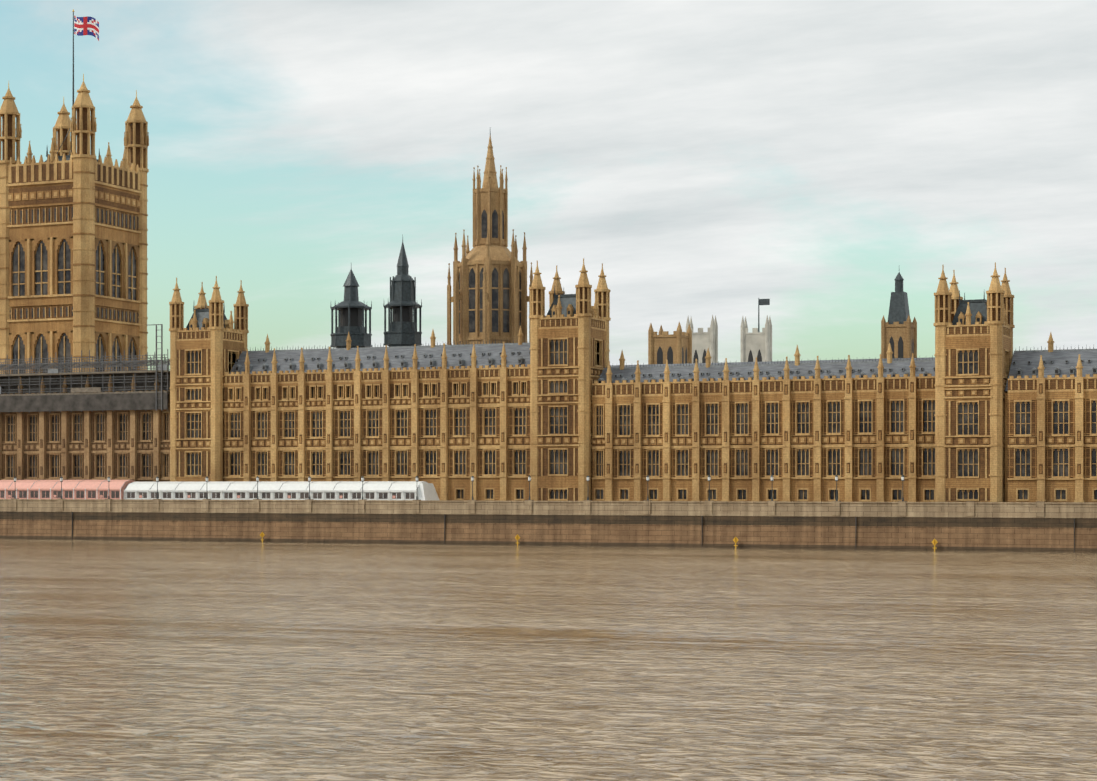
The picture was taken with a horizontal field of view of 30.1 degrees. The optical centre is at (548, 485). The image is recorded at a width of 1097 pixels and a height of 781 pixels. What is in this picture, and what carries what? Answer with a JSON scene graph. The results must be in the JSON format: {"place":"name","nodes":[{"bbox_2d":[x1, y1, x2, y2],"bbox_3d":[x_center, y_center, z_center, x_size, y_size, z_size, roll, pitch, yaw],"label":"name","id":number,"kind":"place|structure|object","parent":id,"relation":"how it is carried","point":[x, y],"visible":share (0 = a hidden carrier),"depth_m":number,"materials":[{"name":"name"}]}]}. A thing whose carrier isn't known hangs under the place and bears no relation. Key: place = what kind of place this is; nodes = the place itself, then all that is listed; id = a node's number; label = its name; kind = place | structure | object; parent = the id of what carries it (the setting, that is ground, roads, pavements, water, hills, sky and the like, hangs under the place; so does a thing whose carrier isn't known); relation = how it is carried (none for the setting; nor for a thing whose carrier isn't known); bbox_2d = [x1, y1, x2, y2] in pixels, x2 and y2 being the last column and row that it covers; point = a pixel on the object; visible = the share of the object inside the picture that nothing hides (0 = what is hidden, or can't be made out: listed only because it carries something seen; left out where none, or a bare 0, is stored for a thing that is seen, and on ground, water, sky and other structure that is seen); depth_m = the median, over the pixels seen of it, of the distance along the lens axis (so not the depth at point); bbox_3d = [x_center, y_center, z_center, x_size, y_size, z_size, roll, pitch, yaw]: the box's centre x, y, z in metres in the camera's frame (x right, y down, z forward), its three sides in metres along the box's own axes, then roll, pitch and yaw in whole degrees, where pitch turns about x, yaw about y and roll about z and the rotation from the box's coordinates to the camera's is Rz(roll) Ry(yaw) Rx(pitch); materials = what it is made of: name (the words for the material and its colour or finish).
{"place":"outdoors","nodes":[
{"label":"outdoors","id":0,"kind":"place"},
{"bbox_2d":[0,9,934,373],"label":"towers","id":1,"kind":"structure","parent":0,"point":[72,253],"depth_m":491.94,"materials":[{"name":"stone"}]},
{"bbox_2d":[0,539,1096,780],"bbox_3d":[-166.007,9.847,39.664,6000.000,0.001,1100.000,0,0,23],"label":"river thames","id":2,"kind":"structure","parent":0,"point":[214,661],"depth_m":113.33,"materials":[{"name":"liquid"}]},
{"bbox_2d":[0,258,1096,552],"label":"palace","id":3,"kind":"structure","parent":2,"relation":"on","point":[978,432],"depth_m":343.92,"materials":[{"name":"stone"}]},
{"bbox_2d":[0,324,169,412],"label":"scaffolding","id":4,"kind":"object","parent":3,"relation":"attached to","point":[142,396],"visible":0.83,"depth_m":386.20,"materials":[{"name":"metal"}]},
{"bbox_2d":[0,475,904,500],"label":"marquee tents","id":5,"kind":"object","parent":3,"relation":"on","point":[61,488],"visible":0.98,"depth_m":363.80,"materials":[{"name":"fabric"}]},
{"bbox_2d":[260,532,937,550],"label":"river markers","id":6,"kind":"object","parent":2,"relation":"on","point":[735,539],"visible":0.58,"depth_m":321.88,"materials":[{"name":"metal"}]},
{"bbox_2d":[0,0,1096,370],"label":"sky","id":7,"kind":"structure","parent":0,"point":[715,157],"materials":[{"name":"white"}]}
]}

